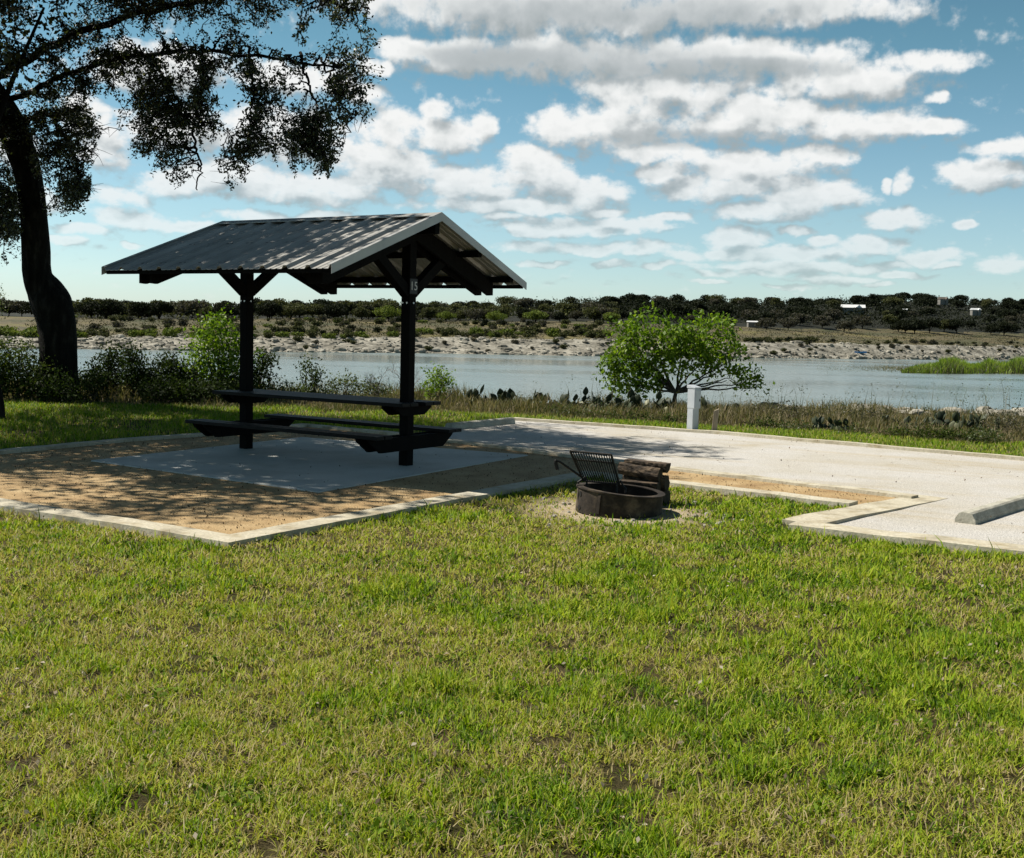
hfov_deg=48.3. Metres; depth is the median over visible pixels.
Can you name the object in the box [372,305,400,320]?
tree
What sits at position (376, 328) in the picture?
bush
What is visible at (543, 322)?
bush
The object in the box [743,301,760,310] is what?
tree
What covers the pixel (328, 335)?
bush
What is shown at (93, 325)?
bush
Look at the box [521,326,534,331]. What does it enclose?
bush
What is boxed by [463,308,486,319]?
tree
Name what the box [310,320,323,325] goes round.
bush
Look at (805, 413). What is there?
dusty bush
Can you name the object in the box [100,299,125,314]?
tree
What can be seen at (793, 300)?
tree
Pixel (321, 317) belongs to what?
bush
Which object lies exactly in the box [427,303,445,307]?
tree
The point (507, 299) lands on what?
tree
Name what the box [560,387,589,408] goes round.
prickly pear
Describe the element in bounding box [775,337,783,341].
bush
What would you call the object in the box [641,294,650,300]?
tree
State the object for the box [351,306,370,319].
tree
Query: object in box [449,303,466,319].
tree
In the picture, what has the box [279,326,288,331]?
bush
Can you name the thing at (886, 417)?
prickly pear
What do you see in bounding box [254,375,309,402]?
leafy shrub
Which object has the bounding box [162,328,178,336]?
bush
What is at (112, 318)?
bush
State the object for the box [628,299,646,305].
tree
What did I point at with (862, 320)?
tree
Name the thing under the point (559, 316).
tree
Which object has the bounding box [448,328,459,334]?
bush
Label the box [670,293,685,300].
tree
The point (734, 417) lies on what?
dry brush grass
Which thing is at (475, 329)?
bush
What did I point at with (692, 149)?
sky
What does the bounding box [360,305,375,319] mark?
tree
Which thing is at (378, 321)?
bush
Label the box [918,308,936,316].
tree
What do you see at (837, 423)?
prickly pear
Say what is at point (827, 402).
seed stalks
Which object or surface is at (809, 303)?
tree
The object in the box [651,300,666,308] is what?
tree
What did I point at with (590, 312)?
tree
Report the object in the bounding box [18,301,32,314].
tree
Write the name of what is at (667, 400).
prickly pear
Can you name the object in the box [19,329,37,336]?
bush
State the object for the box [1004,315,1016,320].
tree
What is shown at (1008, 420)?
dusty bush
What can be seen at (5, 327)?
bush
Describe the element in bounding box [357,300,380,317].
tree
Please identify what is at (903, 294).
tree
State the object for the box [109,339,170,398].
shaded shrub
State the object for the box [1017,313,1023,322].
tree
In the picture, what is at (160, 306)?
tree
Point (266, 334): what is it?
bush
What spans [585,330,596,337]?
bush
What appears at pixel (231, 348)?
leafy shrub
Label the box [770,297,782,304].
tree
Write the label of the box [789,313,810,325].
tree
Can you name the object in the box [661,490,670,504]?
log
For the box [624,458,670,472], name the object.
log
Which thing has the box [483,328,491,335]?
bush
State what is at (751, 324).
house
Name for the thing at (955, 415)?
prickly pear
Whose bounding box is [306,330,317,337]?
bush
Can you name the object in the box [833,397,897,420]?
dusty bush
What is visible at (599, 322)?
bush
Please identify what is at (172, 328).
bush
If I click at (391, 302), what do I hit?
tree
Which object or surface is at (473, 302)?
tree
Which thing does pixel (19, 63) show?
oak tree
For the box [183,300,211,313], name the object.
tree
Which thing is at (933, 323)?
tree
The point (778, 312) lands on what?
tree
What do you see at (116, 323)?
bush
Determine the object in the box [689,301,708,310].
tree
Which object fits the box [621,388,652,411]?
prickly pear
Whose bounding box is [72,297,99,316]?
tree
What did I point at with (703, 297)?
tree
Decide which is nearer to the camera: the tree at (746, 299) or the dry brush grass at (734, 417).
the dry brush grass at (734, 417)
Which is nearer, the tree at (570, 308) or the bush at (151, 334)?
the bush at (151, 334)
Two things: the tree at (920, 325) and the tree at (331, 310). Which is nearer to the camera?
the tree at (331, 310)
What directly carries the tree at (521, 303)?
on the ground at (22, 323)
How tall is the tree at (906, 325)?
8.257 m
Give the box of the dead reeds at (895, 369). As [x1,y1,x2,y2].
[819,364,1019,374]
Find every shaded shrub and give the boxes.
[0,328,68,399]
[0,339,26,399]
[16,360,117,404]
[78,338,135,398]
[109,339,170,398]
[130,370,199,404]
[151,342,216,401]
[175,369,238,404]
[203,364,270,400]
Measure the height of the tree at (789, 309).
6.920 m
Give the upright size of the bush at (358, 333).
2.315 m
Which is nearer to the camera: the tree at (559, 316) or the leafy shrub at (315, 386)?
the leafy shrub at (315, 386)
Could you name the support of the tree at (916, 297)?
on the ground at (22, 323)
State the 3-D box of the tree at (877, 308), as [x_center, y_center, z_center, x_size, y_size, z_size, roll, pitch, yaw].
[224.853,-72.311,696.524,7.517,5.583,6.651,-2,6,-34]
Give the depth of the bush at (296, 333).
345.72 m
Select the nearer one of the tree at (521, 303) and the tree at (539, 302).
the tree at (539, 302)
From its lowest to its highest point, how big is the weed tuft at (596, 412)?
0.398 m
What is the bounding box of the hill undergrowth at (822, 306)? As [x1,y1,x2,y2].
[571,293,1023,330]
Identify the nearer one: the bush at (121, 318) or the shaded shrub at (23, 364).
the shaded shrub at (23, 364)
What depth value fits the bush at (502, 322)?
451.08 m
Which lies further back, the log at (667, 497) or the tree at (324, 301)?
the tree at (324, 301)
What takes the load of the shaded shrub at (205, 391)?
on the ground at (22, 323)
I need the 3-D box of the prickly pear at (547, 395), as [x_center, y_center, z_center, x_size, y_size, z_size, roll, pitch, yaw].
[0.882,-0.543,23.467,0.771,0.408,0.418,0,5,-15]
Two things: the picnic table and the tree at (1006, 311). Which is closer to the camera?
the picnic table
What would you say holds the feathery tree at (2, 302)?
on the ground at (22, 323)
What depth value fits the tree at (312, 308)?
462.70 m
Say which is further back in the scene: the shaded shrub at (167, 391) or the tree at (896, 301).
the tree at (896, 301)
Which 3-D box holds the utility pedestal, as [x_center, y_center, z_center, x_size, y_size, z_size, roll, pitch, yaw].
[2.963,-0.324,18.602,0.163,0.789,0.188,-2,6,-38]
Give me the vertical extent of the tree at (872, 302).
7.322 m
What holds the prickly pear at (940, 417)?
on the ground at (22, 323)
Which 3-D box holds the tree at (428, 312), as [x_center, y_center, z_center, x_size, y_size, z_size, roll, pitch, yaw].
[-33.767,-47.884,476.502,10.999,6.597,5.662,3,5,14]
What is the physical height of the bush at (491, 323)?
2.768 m
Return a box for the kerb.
[0,417,1023,555]
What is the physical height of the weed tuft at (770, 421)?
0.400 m
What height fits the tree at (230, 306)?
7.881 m
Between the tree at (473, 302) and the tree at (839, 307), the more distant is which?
the tree at (473, 302)
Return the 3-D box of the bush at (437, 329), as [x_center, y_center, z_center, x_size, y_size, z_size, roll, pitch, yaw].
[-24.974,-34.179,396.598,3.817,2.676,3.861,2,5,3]
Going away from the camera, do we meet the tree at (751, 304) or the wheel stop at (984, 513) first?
the wheel stop at (984, 513)
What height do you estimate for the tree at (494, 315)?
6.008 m
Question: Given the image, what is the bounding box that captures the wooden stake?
[711,409,718,429]
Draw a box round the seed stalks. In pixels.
[423,364,1022,432]
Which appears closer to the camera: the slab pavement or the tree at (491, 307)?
the slab pavement
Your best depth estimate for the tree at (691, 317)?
521.76 m
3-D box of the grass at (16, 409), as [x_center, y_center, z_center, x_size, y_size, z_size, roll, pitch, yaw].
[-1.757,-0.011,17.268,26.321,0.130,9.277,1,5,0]
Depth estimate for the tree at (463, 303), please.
645.57 m
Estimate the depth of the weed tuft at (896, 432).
18.63 m
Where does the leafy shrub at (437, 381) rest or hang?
on the ground at (22, 323)
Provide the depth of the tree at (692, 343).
24.40 m
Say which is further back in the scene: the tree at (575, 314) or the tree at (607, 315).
the tree at (575, 314)
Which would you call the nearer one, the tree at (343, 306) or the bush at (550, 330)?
the bush at (550, 330)
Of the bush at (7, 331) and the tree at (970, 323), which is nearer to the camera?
the bush at (7, 331)
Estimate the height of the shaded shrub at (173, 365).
1.278 m
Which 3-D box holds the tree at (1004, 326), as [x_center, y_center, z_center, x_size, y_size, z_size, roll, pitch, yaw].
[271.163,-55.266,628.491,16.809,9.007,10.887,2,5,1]
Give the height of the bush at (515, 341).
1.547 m
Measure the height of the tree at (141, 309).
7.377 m
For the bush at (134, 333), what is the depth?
323.26 m
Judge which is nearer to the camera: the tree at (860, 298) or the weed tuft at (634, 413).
the weed tuft at (634, 413)
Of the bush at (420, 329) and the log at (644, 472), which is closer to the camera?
the log at (644, 472)
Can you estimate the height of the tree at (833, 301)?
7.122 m
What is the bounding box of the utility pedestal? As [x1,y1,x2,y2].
[687,385,701,429]
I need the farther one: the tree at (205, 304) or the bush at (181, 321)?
the tree at (205, 304)
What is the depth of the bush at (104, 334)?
318.63 m
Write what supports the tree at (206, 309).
on the ground at (22, 323)
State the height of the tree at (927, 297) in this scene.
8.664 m
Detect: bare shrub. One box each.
[356,367,389,396]
[368,358,423,395]
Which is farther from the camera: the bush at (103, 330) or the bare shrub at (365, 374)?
the bush at (103, 330)
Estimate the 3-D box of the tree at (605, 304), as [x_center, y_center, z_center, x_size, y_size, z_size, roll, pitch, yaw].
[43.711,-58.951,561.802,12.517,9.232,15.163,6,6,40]
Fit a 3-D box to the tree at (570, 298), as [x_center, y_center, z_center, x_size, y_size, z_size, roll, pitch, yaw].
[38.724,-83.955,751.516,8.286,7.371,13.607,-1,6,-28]
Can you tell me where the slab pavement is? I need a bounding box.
[91,437,527,492]
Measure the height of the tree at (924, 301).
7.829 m
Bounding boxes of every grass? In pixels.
[0,399,1023,456]
[0,473,1023,857]
[3,374,1023,443]
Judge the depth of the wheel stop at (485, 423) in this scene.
18.45 m
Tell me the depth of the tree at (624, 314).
532.71 m
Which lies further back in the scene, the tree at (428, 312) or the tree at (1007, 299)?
the tree at (1007, 299)
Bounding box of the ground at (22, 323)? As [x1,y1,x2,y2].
[0,301,1023,857]
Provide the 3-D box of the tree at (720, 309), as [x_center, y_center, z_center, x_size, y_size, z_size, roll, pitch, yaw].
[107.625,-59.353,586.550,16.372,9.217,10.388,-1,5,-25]
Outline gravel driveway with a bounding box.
[449,421,1023,544]
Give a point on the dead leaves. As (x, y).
(502, 700)
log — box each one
[617,462,662,481]
[620,479,660,490]
[622,475,669,489]
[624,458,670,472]
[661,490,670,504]
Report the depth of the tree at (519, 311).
489.14 m
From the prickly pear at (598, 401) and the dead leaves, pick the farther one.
the prickly pear at (598, 401)
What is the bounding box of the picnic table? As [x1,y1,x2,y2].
[185,389,461,453]
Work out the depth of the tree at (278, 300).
489.02 m
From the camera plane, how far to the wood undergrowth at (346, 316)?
511.44 m
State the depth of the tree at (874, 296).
791.83 m
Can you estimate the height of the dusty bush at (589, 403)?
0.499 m
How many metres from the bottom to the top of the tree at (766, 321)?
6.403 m
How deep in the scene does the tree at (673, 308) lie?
572.78 m
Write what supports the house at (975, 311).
on the ground at (22, 323)
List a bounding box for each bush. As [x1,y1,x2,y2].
[0,325,18,330]
[0,329,15,336]
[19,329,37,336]
[78,330,90,336]
[88,331,98,335]
[89,322,102,328]
[98,328,108,333]
[99,332,108,336]
[107,316,117,320]
[111,321,124,326]
[116,315,127,320]
[127,329,141,336]
[140,329,156,336]
[144,333,155,337]
[162,319,175,324]
[162,326,181,333]
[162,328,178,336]
[178,318,188,325]
[226,317,235,322]
[263,331,274,337]
[269,326,279,331]
[274,321,286,325]
[274,331,290,336]
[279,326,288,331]
[290,331,304,335]
[291,325,304,329]
[292,336,303,340]
[294,321,304,325]
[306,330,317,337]
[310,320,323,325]
[316,315,327,320]
[321,332,335,338]
[341,327,353,333]
[345,332,354,337]
[354,331,367,335]
[355,327,364,331]
[372,326,382,332]
[373,318,385,323]
[386,330,398,336]
[416,327,431,331]
[422,328,434,333]
[435,327,443,332]
[440,328,451,336]
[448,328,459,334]
[468,325,482,333]
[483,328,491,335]
[487,321,496,326]
[498,320,506,324]
[500,328,514,334]
[503,332,510,336]
[511,339,519,343]
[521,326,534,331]
[523,330,538,336]
[539,319,546,326]
[546,327,559,335]
[548,332,559,336]
[558,332,568,337]
[559,344,567,348]
[560,319,570,323]
[569,332,577,336]
[576,328,586,334]
[579,390,615,404]
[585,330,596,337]
[594,319,604,324]
[596,333,606,337]
[731,396,783,412]
[769,400,818,419]
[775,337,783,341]
[790,402,844,419]
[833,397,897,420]
[972,398,1023,433]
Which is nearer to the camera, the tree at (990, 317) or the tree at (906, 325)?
the tree at (906, 325)
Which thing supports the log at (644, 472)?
on the log at (655, 485)
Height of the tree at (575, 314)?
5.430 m
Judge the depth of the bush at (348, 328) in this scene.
367.42 m
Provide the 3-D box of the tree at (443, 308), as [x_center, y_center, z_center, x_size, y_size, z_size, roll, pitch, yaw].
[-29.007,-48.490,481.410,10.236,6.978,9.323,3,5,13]
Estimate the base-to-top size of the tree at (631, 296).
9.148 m
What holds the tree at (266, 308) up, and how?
on the ground at (22, 323)
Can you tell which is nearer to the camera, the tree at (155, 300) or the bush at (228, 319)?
the bush at (228, 319)
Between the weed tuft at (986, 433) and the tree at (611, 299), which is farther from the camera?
the tree at (611, 299)
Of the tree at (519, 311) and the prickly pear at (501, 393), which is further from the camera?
the tree at (519, 311)
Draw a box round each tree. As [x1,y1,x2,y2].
[0,0,93,419]
[0,0,387,401]
[0,283,11,319]
[0,299,15,315]
[8,300,25,316]
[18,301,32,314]
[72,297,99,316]
[73,300,102,317]
[91,298,130,315]
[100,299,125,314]
[127,307,146,318]
[129,301,153,317]
[147,301,174,318]
[151,299,169,317]
[169,299,204,318]
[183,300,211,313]
[197,306,215,316]
[212,301,239,315]
[235,303,259,315]
[254,297,264,302]
[254,302,283,317]
[271,298,292,316]
[281,304,304,319]
[294,304,307,317]
[302,303,323,317]
[303,301,330,315]
[311,299,333,314]
[322,304,345,318]
[325,303,349,316]
[334,300,358,315]
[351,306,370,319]
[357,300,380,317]
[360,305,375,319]
[371,298,392,304]
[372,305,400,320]
[381,300,396,309]
[416,305,425,318]
[418,307,441,320]
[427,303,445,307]
[435,306,453,319]
[435,311,456,321]
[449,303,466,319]
[450,301,468,306]
[454,309,467,319]
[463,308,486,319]
[468,300,479,306]
[472,302,488,308]
[477,309,492,318]
[485,310,507,321]
[487,305,501,310]
[494,295,517,305]
[494,307,508,318]
[500,303,510,312]
[510,299,530,309]
[515,308,531,321]
[520,297,537,307]
[522,310,548,322]
[533,299,554,309]
[537,303,553,313]
[541,310,553,319]
[551,312,568,321]
[553,302,565,309]
[559,303,577,315]
[564,296,577,303]
[568,310,582,320]
[574,303,583,317]
[581,301,600,318]
[582,306,604,321]
[592,300,774,401]
[594,300,615,307]
[595,307,614,320]
[600,296,621,305]
[603,312,620,324]
[616,309,629,320]
[619,293,643,302]
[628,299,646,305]
[632,303,649,311]
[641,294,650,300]
[651,295,671,302]
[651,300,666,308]
[652,308,669,317]
[658,302,692,315]
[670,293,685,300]
[683,304,697,314]
[686,314,703,324]
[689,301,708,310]
[699,294,708,303]
[706,294,726,302]
[706,305,736,317]
[707,298,719,304]
[715,303,732,307]
[729,297,743,305]
[737,297,757,303]
[740,309,758,320]
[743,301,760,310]
[751,312,775,327]
[754,317,774,329]
[764,297,775,304]
[769,309,785,319]
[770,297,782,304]
[776,317,799,329]
[784,307,797,312]
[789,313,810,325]
[791,296,808,303]
[793,308,806,312]
[801,301,813,307]
[810,309,824,318]
[812,315,832,328]
[823,308,842,322]
[825,300,841,306]
[831,306,843,312]
[835,320,856,331]
[851,295,868,304]
[852,315,872,328]
[863,299,881,308]
[864,293,880,301]
[874,306,884,311]
[881,294,896,298]
[881,296,903,308]
[882,314,897,326]
[886,308,907,318]
[890,323,898,331]
[893,318,916,332]
[895,292,911,297]
[896,304,910,308]
[907,311,919,318]
[909,318,927,332]
[911,293,924,298]
[913,298,929,307]
[918,293,936,299]
[918,295,934,299]
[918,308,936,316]
[919,319,942,332]
[924,298,936,306]
[936,319,949,331]
[947,319,965,332]
[952,300,965,307]
[953,294,969,300]
[966,320,975,327]
[981,299,991,307]
[981,324,998,333]
[983,315,997,322]
[987,308,995,314]
[989,321,1020,335]
[995,308,1018,318]
[997,300,1018,309]
[1003,297,1016,302]
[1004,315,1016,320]
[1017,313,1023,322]
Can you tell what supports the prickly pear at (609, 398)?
on the ground at (22, 323)
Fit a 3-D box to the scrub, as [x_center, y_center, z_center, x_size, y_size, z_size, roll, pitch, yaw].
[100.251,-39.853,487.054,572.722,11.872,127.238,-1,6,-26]
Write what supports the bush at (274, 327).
on the ground at (22, 323)
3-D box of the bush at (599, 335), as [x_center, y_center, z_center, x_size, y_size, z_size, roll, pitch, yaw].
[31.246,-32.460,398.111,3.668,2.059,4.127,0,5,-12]
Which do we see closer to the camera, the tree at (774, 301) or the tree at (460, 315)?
the tree at (460, 315)
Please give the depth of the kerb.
10.37 m
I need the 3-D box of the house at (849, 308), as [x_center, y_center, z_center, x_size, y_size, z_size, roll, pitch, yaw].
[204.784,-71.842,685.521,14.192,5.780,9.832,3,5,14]
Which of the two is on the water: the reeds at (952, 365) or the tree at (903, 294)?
the reeds at (952, 365)
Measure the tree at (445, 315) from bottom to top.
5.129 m
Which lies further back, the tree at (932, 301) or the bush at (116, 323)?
the tree at (932, 301)
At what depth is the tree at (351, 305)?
486.49 m
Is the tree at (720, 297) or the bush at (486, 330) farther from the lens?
the tree at (720, 297)
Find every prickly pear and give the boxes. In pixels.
[466,385,483,404]
[484,388,514,403]
[506,390,541,405]
[541,392,571,406]
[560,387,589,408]
[584,395,603,407]
[592,391,635,410]
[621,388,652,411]
[650,391,673,411]
[700,395,717,410]
[725,403,738,414]
[810,416,834,429]
[827,417,848,430]
[877,415,889,426]
[892,416,912,427]
[924,411,951,426]
[949,412,986,430]
[974,417,1000,431]
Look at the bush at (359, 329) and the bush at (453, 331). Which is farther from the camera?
the bush at (453, 331)
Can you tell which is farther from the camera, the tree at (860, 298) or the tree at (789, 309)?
the tree at (860, 298)
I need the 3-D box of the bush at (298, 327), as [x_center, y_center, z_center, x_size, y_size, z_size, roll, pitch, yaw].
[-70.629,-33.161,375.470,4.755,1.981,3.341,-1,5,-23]
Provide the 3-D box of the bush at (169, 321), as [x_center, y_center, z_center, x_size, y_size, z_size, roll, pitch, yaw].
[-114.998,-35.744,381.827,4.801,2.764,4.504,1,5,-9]
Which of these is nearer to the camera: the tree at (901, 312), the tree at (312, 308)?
the tree at (312, 308)
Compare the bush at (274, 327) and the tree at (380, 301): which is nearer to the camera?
the bush at (274, 327)
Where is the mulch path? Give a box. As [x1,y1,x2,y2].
[0,427,893,533]
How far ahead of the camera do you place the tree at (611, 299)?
642.57 m
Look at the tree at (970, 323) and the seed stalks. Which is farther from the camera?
the tree at (970, 323)
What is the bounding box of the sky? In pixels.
[0,0,1023,310]
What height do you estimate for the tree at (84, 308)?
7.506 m
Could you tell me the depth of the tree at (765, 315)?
544.28 m
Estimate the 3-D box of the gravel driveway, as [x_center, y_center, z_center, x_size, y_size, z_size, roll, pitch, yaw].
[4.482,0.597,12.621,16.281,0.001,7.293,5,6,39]
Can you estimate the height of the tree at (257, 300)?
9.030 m
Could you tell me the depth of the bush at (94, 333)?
323.40 m
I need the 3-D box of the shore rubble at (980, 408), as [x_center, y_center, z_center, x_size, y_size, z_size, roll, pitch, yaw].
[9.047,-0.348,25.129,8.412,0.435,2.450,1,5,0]
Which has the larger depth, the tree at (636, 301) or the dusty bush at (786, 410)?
the tree at (636, 301)
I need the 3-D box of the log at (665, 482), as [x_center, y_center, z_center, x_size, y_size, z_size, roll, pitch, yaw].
[1.252,0.493,10.710,0.438,0.159,0.143,4,6,28]
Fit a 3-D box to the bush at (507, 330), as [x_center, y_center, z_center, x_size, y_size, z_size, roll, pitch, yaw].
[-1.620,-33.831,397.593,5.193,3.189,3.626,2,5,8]
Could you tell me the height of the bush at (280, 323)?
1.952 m
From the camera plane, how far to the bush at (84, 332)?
320.53 m
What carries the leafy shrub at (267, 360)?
on the ground at (22, 323)
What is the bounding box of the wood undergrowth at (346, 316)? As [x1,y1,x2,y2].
[73,296,596,320]
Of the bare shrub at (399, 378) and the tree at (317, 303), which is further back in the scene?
the tree at (317, 303)
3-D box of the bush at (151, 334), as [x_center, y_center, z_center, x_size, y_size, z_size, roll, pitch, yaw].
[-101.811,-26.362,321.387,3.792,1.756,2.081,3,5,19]
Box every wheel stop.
[445,417,514,428]
[954,494,1023,524]
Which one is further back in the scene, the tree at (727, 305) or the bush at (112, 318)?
the tree at (727, 305)
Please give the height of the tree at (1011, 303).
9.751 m
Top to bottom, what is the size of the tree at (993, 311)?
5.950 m
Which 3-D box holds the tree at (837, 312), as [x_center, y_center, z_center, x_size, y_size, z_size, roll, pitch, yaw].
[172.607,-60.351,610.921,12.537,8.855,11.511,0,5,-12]
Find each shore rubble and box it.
[0,334,1023,359]
[742,402,1023,415]
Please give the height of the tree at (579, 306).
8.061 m
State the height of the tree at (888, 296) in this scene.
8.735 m
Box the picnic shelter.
[101,212,526,465]
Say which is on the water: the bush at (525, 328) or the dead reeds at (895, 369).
the dead reeds at (895, 369)
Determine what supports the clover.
on the ground at (22, 323)
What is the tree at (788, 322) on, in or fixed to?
on the ground at (22, 323)
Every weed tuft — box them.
[543,402,586,414]
[567,402,623,417]
[604,407,658,419]
[640,404,686,422]
[742,415,783,426]
[771,417,815,430]
[829,420,873,434]
[871,422,930,437]
[909,423,963,438]
[931,421,986,440]
[955,419,1014,442]
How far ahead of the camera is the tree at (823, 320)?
565.58 m
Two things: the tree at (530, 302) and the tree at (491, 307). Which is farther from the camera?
the tree at (530, 302)
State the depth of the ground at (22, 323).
5.78 m
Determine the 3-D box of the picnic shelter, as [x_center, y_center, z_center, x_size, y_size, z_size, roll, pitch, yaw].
[-2.235,-1.083,13.524,3.392,2.832,3.624,5,6,32]
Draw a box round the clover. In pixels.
[0,502,1023,857]
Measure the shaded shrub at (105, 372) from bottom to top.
1.314 m
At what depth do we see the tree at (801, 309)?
646.06 m
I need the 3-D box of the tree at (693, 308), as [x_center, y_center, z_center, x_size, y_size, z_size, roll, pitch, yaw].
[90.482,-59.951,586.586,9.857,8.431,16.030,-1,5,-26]
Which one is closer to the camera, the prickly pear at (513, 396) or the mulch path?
the mulch path
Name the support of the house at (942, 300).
on the ground at (22, 323)
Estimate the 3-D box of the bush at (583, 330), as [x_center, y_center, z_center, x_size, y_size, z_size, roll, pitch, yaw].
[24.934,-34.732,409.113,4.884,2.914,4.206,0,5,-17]
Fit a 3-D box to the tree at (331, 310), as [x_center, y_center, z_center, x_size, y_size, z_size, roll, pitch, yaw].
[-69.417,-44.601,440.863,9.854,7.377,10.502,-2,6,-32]
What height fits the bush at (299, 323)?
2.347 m
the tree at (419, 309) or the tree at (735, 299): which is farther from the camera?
the tree at (735, 299)
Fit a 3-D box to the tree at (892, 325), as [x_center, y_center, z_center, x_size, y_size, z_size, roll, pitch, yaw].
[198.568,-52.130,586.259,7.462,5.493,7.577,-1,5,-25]
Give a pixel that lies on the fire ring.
(617, 499)
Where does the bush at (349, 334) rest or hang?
on the ground at (22, 323)
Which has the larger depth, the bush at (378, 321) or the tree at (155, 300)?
the tree at (155, 300)
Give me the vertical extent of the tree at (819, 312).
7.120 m
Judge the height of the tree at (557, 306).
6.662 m
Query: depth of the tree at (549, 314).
492.42 m
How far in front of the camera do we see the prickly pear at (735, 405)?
22.24 m
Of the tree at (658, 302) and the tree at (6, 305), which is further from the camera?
the tree at (658, 302)
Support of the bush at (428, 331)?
on the ground at (22, 323)
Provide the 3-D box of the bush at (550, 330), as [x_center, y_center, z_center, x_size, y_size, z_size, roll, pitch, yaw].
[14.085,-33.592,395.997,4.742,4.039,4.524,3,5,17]
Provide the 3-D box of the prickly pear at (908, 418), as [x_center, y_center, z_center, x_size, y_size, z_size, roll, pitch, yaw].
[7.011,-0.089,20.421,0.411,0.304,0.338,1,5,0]
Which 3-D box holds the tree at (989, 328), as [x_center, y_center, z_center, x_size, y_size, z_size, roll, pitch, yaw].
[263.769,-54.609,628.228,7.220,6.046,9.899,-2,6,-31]
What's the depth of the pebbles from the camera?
9.94 m
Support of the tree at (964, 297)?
on the ground at (22, 323)
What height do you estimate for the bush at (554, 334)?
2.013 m
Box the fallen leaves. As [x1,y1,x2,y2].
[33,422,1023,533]
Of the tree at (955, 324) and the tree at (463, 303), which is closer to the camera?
the tree at (955, 324)
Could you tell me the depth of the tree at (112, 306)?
413.24 m
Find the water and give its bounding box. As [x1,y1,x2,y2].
[0,348,1023,412]
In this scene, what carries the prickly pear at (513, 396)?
on the ground at (22, 323)
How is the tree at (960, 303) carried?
on the ground at (22, 323)
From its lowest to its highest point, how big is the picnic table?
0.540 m
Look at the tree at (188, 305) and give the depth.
463.32 m
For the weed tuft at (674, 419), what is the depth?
20.43 m
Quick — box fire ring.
[554,450,664,518]
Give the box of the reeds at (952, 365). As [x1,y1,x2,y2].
[901,354,1023,373]
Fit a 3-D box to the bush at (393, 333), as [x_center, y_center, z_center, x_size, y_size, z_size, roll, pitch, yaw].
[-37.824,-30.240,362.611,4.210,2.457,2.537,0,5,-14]
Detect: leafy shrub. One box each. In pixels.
[177,301,264,385]
[253,346,280,389]
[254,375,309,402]
[292,351,330,393]
[305,368,397,397]
[419,361,458,400]
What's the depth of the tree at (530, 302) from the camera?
643.74 m
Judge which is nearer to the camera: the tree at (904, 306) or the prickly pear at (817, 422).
the prickly pear at (817, 422)
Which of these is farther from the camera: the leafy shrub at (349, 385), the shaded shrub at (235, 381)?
the leafy shrub at (349, 385)
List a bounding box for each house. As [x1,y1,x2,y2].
[747,321,759,327]
[841,304,865,314]
[937,297,947,304]
[970,308,980,315]
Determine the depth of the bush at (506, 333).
388.61 m
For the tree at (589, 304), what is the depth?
531.72 m
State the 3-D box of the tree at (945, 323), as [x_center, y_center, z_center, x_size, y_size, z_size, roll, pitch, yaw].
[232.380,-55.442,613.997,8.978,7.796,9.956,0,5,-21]
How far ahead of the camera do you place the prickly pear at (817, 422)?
19.63 m
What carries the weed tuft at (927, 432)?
on the ground at (22, 323)
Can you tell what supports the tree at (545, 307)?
on the ground at (22, 323)
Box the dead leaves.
[0,476,1023,857]
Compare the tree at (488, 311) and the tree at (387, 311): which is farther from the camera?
the tree at (488, 311)
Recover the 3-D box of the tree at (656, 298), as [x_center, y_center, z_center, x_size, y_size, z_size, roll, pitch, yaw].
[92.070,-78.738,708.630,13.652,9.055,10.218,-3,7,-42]
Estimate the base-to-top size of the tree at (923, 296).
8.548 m
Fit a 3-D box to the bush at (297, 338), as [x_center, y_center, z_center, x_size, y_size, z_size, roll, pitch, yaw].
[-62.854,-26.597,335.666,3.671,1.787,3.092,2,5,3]
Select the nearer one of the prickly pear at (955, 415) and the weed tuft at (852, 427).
the weed tuft at (852, 427)
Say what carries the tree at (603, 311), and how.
on the ground at (22, 323)
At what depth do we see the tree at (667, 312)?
565.16 m
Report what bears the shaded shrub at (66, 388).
on the ground at (22, 323)
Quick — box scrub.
[20,316,1022,346]
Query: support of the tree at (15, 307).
on the ground at (22, 323)
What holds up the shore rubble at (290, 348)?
on the ground at (22, 323)
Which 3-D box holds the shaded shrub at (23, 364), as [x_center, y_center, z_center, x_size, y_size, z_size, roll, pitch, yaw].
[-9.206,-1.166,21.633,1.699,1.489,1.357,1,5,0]
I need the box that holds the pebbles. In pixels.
[490,491,750,530]
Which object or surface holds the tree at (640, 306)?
on the ground at (22, 323)
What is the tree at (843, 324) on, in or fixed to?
on the ground at (22, 323)
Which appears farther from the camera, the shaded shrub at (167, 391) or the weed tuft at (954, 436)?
the shaded shrub at (167, 391)

